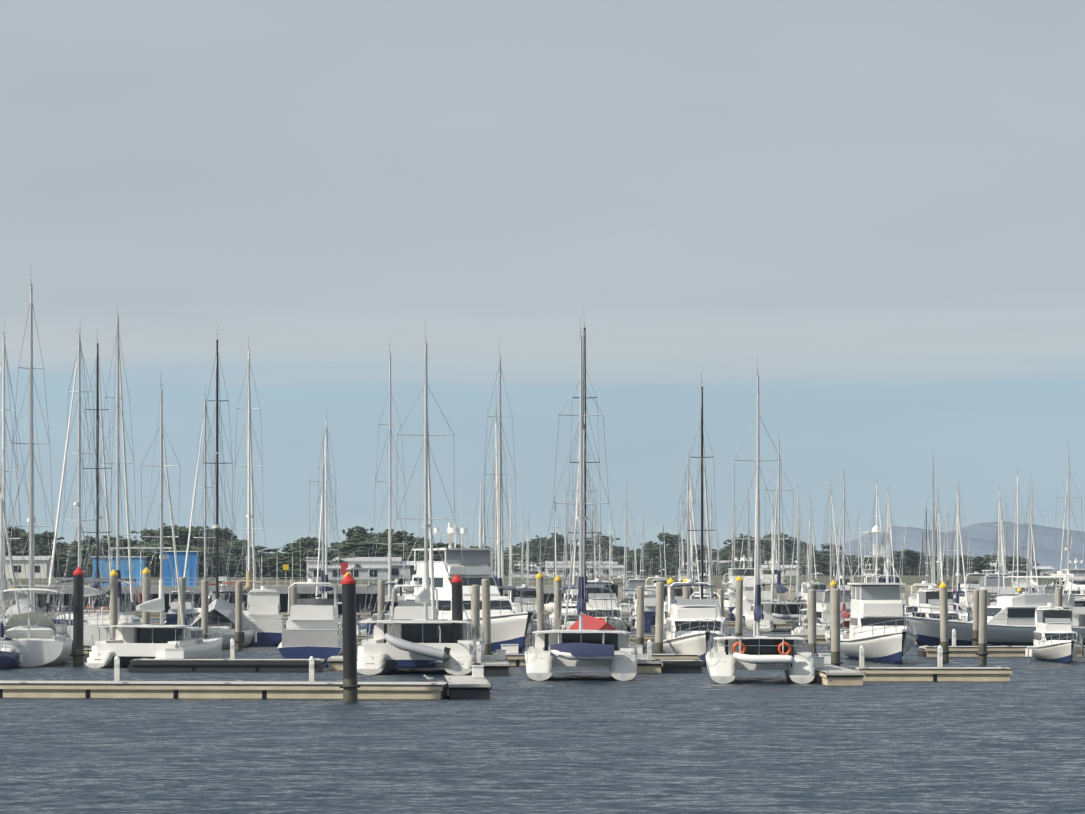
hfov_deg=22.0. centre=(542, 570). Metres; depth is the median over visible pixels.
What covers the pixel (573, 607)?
sailboat
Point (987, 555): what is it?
bush
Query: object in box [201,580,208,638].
pile
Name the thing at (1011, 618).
yacht
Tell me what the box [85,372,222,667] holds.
cat
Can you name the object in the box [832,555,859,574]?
bush
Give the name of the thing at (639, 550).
tree
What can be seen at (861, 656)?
power pedestal
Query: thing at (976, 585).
fleet cruiser
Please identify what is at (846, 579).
fleet cruiser
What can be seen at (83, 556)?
bush
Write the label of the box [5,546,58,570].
bush
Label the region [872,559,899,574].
bush
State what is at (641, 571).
sloop
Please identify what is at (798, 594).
sloop
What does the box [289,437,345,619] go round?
sailboat
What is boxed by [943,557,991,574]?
bush
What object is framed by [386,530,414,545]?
tree
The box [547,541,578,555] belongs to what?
tree
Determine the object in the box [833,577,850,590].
fleet cruiser
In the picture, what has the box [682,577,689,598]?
pile
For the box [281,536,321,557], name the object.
tree
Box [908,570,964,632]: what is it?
motorboat
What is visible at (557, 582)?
pile
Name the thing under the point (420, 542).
tree
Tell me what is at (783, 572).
sloop
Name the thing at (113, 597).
pile
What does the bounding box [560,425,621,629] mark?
sloop
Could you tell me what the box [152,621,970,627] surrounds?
walkway
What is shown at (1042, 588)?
fleet cruiser
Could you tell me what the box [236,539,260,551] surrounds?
tree
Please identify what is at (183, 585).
pile
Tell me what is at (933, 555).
sloop
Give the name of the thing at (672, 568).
bush
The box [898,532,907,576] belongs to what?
sloop
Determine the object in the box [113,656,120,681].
power pedestal
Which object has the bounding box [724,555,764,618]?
motorboat
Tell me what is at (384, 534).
tree
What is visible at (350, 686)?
pile
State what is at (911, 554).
tree
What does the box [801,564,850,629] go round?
motorboat
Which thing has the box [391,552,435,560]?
bush
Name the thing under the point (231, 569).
bush
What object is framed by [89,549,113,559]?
tree
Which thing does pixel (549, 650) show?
cat
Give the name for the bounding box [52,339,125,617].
sloop
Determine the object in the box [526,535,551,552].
tree
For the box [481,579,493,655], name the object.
pile
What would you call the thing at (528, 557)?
sloop
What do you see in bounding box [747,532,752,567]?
sloop
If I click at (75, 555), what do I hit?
bush
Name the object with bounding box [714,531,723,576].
sloop
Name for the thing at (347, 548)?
bush
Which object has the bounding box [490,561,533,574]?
bush
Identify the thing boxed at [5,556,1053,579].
shore buildings
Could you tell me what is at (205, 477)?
sailboat
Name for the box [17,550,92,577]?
bush
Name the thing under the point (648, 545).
tree
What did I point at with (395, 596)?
pile
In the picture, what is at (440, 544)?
bush
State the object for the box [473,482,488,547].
sloop
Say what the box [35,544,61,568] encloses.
tree
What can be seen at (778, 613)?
sailboat
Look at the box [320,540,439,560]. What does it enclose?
tree
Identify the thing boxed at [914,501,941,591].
sloop
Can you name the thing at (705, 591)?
fleet cruiser
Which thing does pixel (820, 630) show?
sloop
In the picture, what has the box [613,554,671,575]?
bush
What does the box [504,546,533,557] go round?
tree
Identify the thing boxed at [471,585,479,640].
pile
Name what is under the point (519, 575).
fleet cruiser
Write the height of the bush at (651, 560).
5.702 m
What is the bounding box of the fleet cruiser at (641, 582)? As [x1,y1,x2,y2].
[621,561,645,604]
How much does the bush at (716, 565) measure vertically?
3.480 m
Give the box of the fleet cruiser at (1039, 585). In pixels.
[1032,563,1043,591]
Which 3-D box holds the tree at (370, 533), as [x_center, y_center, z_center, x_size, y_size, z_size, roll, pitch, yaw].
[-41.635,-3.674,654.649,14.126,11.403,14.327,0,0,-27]
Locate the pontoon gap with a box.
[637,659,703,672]
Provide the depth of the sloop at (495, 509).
265.70 m
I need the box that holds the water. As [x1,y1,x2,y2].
[0,618,1084,813]
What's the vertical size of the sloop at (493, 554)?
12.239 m
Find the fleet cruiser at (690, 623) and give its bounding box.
[663,579,728,665]
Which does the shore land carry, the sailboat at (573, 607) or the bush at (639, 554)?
the bush at (639, 554)
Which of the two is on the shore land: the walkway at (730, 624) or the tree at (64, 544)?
the tree at (64, 544)
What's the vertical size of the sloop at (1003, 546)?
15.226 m
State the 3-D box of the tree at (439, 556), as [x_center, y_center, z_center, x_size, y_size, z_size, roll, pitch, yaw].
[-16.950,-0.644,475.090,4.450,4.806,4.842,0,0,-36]
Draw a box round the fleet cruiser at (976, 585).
[954,572,985,602]
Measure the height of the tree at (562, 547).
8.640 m
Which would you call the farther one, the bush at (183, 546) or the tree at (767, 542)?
the tree at (767, 542)
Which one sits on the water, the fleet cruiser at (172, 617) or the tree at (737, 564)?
the fleet cruiser at (172, 617)
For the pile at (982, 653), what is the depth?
163.54 m
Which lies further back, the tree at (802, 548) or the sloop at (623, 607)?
the tree at (802, 548)
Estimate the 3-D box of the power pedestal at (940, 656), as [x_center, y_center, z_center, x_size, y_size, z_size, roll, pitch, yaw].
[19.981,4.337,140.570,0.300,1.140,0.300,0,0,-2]
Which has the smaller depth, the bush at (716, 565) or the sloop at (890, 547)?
the sloop at (890, 547)
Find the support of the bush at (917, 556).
on the shore land
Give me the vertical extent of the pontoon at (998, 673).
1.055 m
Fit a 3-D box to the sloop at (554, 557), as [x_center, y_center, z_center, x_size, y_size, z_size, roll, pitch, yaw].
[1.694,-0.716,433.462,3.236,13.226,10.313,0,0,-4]
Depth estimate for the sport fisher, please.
170.31 m
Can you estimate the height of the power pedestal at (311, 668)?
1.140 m
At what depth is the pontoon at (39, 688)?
120.79 m
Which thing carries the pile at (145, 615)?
in the water
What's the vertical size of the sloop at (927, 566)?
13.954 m
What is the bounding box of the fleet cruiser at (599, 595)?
[578,549,630,634]
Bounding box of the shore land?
[0,571,1066,605]
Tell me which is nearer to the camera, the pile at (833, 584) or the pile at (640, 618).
the pile at (640, 618)
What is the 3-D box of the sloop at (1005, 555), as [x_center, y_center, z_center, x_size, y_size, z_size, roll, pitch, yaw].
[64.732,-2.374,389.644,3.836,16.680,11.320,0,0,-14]
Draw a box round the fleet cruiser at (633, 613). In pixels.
[627,588,655,620]
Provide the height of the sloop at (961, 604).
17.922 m
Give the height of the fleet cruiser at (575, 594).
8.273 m
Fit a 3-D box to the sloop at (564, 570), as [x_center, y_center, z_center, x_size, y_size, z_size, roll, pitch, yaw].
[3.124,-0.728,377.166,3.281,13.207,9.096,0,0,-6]
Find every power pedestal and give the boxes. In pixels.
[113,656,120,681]
[230,639,234,658]
[308,656,314,681]
[476,641,481,662]
[647,639,651,660]
[858,645,863,667]
[937,645,943,667]
[952,629,956,646]
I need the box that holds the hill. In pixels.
[826,522,1084,570]
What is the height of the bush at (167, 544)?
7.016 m
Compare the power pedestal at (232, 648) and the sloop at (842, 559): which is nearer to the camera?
the power pedestal at (232, 648)
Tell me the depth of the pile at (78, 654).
161.76 m
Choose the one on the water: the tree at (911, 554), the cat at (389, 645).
the cat at (389, 645)
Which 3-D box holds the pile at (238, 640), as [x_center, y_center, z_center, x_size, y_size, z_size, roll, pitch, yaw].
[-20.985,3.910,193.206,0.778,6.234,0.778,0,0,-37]
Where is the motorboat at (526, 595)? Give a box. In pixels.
[510,584,552,634]
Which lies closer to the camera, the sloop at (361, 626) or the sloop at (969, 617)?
the sloop at (361, 626)
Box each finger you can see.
[326,652,342,669]
[443,665,491,698]
[479,649,510,674]
[630,646,662,672]
[812,653,864,684]
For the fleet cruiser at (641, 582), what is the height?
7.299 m
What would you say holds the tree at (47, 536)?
on the shore land
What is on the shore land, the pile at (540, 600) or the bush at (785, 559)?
the bush at (785, 559)
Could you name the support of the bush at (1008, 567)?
on the shore land
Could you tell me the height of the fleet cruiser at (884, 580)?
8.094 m
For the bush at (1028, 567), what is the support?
on the shore land
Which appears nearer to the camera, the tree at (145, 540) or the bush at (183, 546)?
the bush at (183, 546)
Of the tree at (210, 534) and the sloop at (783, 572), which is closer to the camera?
the sloop at (783, 572)
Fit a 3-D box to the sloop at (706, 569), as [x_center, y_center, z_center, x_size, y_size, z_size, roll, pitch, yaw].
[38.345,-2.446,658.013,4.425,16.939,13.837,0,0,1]
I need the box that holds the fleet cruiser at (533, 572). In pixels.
[527,563,538,576]
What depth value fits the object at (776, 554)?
568.37 m
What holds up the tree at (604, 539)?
on the shore land
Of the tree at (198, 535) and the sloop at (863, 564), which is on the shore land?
the tree at (198, 535)
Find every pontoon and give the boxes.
[0,679,447,698]
[67,648,91,659]
[128,648,324,671]
[491,644,818,665]
[855,666,1011,680]
[918,644,1084,656]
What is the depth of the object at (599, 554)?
517.68 m
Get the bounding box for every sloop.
[0,263,72,666]
[0,333,65,634]
[0,463,22,668]
[0,484,24,631]
[42,330,141,634]
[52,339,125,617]
[67,315,151,646]
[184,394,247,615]
[220,334,271,615]
[308,417,345,603]
[356,338,411,634]
[452,506,460,547]
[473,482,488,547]
[479,495,491,572]
[482,402,513,590]
[483,354,534,645]
[489,513,497,576]
[504,486,521,604]
[515,509,530,579]
[520,516,535,585]
[523,529,530,569]
[536,533,544,572]
[544,500,563,611]
[548,527,560,579]
[551,323,618,630]
[559,520,572,584]
[563,433,603,602]
[586,515,599,584]
[602,513,618,579]
[616,485,636,611]
[628,522,639,577]
[636,520,651,584]
[655,538,662,575]
[657,525,668,576]
[664,371,727,639]
[668,455,700,598]
[700,532,707,572]
[703,487,725,603]
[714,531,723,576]
[725,497,742,591]
[739,494,766,590]
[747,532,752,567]
[762,491,784,603]
[780,535,790,581]
[786,483,809,603]
[791,499,827,634]
[791,517,807,603]
[803,512,816,577]
[817,482,840,590]
[825,468,858,645]
[834,502,853,599]
[850,510,864,576]
[860,483,886,582]
[861,528,868,575]
[874,491,904,613]
[882,497,898,577]
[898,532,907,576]
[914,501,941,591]
[915,506,931,581]
[917,529,929,576]
[919,451,945,591]
[920,485,954,610]
[922,520,930,582]
[929,514,942,579]
[939,512,960,593]
[944,489,972,620]
[948,483,974,611]
[965,534,974,576]
[988,490,1008,605]
[993,510,1006,573]
[995,493,1024,592]
[1006,468,1032,593]
[1013,484,1038,593]
[1030,524,1038,572]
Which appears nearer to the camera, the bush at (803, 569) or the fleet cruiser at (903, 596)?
the fleet cruiser at (903, 596)
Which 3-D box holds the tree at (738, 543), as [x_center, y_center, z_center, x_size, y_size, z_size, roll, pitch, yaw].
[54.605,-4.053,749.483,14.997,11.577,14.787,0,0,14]
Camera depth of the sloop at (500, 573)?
207.70 m
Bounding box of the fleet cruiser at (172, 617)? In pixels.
[164,587,199,626]
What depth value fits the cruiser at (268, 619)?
205.74 m
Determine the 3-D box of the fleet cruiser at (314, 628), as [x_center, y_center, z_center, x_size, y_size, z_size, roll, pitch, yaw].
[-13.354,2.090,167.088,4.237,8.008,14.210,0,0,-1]
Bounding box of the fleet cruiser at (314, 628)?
[277,567,342,666]
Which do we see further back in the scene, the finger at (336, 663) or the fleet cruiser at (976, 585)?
the fleet cruiser at (976, 585)
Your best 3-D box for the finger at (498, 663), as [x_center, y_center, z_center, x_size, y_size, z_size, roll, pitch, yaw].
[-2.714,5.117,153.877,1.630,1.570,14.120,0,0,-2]
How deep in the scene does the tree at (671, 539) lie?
729.50 m
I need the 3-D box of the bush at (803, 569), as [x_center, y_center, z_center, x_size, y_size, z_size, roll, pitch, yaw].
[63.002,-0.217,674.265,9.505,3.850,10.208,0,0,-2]
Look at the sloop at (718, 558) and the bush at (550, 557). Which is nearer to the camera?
the sloop at (718, 558)
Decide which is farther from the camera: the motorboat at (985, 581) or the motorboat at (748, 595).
the motorboat at (985, 581)
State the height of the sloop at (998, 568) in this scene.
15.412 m
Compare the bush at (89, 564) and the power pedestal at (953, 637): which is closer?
the power pedestal at (953, 637)
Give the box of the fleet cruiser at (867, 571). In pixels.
[864,563,874,575]
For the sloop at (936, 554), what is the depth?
483.30 m
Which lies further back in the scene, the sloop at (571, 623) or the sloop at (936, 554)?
the sloop at (936, 554)
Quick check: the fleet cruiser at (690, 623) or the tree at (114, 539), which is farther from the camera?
the tree at (114, 539)
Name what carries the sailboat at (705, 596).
on the water
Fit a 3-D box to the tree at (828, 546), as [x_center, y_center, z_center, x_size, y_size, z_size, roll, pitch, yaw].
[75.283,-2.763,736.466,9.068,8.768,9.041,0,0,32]
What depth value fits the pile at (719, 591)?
209.18 m
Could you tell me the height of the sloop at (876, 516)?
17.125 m
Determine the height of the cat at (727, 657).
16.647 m
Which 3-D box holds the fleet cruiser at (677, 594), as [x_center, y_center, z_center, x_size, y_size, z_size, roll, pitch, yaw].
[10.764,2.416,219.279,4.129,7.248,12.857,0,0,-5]
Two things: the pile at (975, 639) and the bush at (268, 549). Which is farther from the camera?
the bush at (268, 549)
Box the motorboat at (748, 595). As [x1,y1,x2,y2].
[730,560,771,620]
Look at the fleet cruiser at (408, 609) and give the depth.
162.31 m
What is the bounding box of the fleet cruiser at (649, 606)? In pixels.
[632,583,655,631]
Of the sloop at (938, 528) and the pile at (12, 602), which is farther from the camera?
the sloop at (938, 528)
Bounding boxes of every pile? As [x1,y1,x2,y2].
[10,588,15,617]
[70,567,85,665]
[110,569,117,639]
[142,567,150,623]
[177,577,185,624]
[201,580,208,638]
[234,582,243,649]
[290,580,296,605]
[339,573,360,700]
[377,580,384,623]
[394,590,397,601]
[451,574,462,642]
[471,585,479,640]
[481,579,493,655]
[536,572,543,633]
[554,575,561,629]
[636,586,645,653]
[653,582,664,653]
[667,578,674,617]
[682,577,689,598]
[717,589,723,616]
[735,575,742,635]
[808,589,817,653]
[828,580,836,647]
[831,589,842,665]
[939,582,950,661]
[971,590,978,645]
[976,589,988,664]
[987,592,989,605]
[1017,587,1022,593]
[1055,588,1062,608]
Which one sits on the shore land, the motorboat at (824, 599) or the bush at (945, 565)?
the bush at (945, 565)
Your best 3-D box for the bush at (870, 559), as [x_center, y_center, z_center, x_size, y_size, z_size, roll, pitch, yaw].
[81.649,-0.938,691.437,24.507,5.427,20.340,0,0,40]
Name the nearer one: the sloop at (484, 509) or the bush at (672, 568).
the sloop at (484, 509)
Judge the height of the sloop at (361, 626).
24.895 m
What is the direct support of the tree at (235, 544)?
on the shore land
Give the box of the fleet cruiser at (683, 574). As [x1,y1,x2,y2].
[675,562,698,581]
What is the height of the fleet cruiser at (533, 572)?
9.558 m
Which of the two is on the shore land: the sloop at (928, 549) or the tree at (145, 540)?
the tree at (145, 540)
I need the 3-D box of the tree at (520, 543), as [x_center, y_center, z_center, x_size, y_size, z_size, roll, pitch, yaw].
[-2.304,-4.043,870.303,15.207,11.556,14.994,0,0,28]
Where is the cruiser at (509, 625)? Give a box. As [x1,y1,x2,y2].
[394,495,535,651]
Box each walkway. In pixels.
[44,612,972,617]
[64,635,916,643]
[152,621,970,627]
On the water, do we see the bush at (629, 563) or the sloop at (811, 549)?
the sloop at (811, 549)
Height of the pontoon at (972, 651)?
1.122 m
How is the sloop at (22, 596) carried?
on the water
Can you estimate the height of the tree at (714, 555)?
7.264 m
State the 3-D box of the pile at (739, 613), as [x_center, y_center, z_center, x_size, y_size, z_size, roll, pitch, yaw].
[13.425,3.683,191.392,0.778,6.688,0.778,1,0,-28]
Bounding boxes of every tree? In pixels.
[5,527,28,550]
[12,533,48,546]
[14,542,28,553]
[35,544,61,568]
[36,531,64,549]
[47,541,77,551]
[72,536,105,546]
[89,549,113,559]
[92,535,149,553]
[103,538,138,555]
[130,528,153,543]
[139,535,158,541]
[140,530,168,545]
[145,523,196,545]
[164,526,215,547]
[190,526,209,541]
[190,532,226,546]
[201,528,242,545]
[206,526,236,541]
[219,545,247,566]
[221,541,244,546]
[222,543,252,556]
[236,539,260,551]
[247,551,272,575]
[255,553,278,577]
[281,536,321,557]
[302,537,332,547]
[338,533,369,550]
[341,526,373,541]
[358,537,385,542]
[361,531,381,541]
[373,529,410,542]
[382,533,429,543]
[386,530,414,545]
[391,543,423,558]
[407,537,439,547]
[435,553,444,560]
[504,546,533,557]
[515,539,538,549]
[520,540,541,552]
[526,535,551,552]
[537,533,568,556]
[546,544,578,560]
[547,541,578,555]
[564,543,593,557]
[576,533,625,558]
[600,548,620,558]
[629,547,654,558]
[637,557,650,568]
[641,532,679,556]
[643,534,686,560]
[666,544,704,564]
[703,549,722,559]
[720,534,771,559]
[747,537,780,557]
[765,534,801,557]
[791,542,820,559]
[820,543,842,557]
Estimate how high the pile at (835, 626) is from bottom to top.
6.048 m
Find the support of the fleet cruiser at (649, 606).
on the water
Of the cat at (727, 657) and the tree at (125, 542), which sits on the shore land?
the tree at (125, 542)
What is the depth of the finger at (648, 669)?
150.21 m
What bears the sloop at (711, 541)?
on the water
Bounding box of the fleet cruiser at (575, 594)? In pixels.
[561,573,589,602]
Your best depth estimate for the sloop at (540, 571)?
516.72 m
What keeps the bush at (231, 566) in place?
on the shore land
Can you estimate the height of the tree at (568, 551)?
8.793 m
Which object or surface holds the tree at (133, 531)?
on the shore land
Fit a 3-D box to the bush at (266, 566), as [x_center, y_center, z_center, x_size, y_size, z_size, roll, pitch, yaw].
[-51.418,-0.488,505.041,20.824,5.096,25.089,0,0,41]
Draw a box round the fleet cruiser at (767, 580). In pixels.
[760,546,785,584]
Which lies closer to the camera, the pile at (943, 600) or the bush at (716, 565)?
the pile at (943, 600)
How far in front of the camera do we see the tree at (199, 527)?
621.26 m
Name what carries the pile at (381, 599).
in the water
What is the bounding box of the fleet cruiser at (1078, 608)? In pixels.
[1073,576,1084,625]
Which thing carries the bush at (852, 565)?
on the shore land
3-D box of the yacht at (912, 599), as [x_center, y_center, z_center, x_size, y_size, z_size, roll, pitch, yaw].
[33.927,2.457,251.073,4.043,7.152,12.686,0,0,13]
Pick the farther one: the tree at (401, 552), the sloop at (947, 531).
the tree at (401, 552)
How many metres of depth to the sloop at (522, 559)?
452.07 m
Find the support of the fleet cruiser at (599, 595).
on the water
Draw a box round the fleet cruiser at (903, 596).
[900,586,905,604]
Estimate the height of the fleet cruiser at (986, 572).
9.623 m
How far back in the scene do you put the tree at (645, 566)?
693.44 m
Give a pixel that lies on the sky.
(871, 211)
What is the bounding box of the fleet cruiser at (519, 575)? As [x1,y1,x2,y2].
[512,552,526,576]
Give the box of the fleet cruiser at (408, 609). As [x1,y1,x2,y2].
[391,541,438,665]
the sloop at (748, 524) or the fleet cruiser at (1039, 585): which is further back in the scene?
the fleet cruiser at (1039, 585)
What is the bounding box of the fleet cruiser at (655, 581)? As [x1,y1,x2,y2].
[652,578,667,585]
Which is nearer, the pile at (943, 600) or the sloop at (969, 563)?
the pile at (943, 600)
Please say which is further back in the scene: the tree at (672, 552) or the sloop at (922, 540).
the tree at (672, 552)
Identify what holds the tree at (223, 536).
on the shore land
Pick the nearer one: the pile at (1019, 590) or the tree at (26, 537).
the pile at (1019, 590)
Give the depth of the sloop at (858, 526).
518.79 m
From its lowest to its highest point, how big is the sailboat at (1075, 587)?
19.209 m
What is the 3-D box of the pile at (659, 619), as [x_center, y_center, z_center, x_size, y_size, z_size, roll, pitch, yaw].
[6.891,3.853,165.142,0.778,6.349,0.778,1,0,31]
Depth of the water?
87.68 m
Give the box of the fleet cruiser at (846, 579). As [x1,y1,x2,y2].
[837,578,852,581]
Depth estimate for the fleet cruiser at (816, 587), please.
322.92 m
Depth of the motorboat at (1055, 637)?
170.00 m
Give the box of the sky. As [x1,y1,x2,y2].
[0,0,1084,556]
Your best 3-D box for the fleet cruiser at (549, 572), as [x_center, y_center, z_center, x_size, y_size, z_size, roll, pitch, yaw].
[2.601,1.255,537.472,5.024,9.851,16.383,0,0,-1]
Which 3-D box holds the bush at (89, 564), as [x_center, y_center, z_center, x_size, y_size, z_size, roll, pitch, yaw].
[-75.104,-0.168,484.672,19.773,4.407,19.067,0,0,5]
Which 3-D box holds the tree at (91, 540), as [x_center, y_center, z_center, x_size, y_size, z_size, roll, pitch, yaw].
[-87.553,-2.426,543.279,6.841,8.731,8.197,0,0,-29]
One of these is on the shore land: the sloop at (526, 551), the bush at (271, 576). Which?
the bush at (271, 576)
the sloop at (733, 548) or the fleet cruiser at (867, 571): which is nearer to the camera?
the sloop at (733, 548)
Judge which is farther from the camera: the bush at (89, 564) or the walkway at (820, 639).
the bush at (89, 564)
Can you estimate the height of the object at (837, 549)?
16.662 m
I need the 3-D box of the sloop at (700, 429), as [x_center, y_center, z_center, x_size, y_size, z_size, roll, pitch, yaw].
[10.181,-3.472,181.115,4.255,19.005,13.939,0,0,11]
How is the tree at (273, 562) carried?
on the shore land
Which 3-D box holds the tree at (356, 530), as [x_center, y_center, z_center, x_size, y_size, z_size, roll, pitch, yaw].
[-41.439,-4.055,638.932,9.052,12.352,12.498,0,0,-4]
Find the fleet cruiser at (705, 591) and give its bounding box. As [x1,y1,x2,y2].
[690,563,729,635]
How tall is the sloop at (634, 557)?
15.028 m
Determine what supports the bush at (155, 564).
on the shore land
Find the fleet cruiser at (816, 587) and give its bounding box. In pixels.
[800,580,826,603]
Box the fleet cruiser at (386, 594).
[385,579,411,613]
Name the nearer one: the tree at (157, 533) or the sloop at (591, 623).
the sloop at (591, 623)
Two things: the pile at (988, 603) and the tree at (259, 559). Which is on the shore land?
the tree at (259, 559)
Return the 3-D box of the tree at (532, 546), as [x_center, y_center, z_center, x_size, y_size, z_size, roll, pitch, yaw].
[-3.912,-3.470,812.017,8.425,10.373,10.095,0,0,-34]
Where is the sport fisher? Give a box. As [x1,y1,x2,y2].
[831,501,917,663]
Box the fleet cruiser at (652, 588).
[644,575,668,594]
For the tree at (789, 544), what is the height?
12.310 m
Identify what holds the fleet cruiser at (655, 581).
on the water
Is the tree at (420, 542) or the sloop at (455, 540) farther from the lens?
the tree at (420, 542)
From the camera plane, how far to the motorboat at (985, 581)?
312.23 m
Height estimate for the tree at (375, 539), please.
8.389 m
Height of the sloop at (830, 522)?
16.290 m
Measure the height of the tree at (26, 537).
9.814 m
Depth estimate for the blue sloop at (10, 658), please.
158.95 m
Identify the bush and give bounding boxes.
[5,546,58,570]
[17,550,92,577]
[46,550,85,577]
[54,560,92,576]
[57,544,115,565]
[61,551,88,570]
[84,541,227,577]
[92,545,258,577]
[114,544,211,577]
[180,545,255,577]
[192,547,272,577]
[219,546,281,555]
[220,559,256,577]
[233,554,291,576]
[234,547,360,578]
[234,554,294,577]
[247,557,305,577]
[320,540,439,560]
[327,542,399,556]
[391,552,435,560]
[411,542,520,573]
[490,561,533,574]
[497,551,547,570]
[517,553,564,560]
[586,553,614,560]
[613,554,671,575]
[637,553,665,571]
[638,555,669,574]
[651,559,694,574]
[684,563,724,574]
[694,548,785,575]
[761,553,818,574]
[788,550,860,574]
[791,561,822,575]
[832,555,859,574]
[834,557,901,574]
[842,560,883,574]
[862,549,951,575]
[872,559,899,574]
[891,554,943,574]
[918,555,959,574]
[920,555,997,575]
[940,554,1039,572]
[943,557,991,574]
[976,556,1044,572]
[1009,560,1046,575]
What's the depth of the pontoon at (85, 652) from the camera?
172.79 m
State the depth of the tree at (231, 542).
563.59 m
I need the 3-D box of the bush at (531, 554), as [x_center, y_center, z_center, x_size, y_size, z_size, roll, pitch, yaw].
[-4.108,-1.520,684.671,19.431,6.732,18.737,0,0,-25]
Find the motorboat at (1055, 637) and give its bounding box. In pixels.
[1025,598,1084,662]
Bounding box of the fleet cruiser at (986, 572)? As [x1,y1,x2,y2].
[982,552,1007,574]
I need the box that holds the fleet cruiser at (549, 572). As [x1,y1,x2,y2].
[547,563,562,576]
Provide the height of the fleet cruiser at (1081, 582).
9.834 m
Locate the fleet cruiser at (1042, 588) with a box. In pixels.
[1038,571,1063,593]
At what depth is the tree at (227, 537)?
649.55 m
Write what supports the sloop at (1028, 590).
on the water
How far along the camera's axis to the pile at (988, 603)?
270.18 m
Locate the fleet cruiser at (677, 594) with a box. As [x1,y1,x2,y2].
[649,555,692,634]
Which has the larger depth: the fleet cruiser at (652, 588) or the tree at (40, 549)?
the tree at (40, 549)
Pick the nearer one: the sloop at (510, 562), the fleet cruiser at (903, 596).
the sloop at (510, 562)
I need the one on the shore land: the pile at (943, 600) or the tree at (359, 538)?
the tree at (359, 538)
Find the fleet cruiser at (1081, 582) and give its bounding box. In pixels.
[1057,550,1084,600]
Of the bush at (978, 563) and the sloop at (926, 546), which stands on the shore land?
the bush at (978, 563)
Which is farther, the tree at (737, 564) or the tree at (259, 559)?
the tree at (737, 564)
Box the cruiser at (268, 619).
[246,586,285,645]
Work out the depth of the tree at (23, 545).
477.80 m
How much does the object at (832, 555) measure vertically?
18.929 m
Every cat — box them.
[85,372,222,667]
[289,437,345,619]
[357,337,484,674]
[525,335,637,680]
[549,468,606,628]
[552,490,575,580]
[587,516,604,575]
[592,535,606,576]
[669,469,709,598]
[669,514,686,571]
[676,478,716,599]
[705,374,814,683]
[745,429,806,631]
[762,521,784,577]
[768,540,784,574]
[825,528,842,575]
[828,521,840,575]
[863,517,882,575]
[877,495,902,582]
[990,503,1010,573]
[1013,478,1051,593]
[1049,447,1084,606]
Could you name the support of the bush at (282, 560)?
on the shore land
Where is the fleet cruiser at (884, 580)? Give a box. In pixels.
[873,570,904,607]
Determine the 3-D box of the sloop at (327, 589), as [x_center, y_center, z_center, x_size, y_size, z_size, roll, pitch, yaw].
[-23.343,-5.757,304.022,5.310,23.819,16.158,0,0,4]
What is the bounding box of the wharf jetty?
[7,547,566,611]
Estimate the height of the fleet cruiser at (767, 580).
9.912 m
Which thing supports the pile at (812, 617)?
in the water
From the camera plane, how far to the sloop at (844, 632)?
202.46 m
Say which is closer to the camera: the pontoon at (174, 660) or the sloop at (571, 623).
the pontoon at (174, 660)
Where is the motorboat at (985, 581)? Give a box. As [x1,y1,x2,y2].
[969,549,1010,613]
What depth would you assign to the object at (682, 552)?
451.69 m
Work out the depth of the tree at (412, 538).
599.95 m
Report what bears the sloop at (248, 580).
on the water
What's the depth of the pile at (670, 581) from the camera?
185.02 m
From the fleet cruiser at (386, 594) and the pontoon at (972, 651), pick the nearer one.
the pontoon at (972, 651)
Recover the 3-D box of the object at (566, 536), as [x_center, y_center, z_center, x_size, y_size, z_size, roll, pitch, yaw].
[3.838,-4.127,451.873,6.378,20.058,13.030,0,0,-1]
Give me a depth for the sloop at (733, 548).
403.47 m
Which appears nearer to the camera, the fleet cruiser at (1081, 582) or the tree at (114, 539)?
the fleet cruiser at (1081, 582)
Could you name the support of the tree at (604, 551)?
on the shore land
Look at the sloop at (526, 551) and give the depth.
657.50 m
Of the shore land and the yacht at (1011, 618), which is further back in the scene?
the shore land
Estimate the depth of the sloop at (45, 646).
165.39 m
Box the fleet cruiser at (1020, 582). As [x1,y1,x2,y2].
[1008,555,1037,593]
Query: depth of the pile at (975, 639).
199.75 m
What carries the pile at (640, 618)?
in the water
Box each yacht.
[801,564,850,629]
[903,540,1084,644]
[903,565,937,628]
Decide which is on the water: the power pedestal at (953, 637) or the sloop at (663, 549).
the sloop at (663, 549)

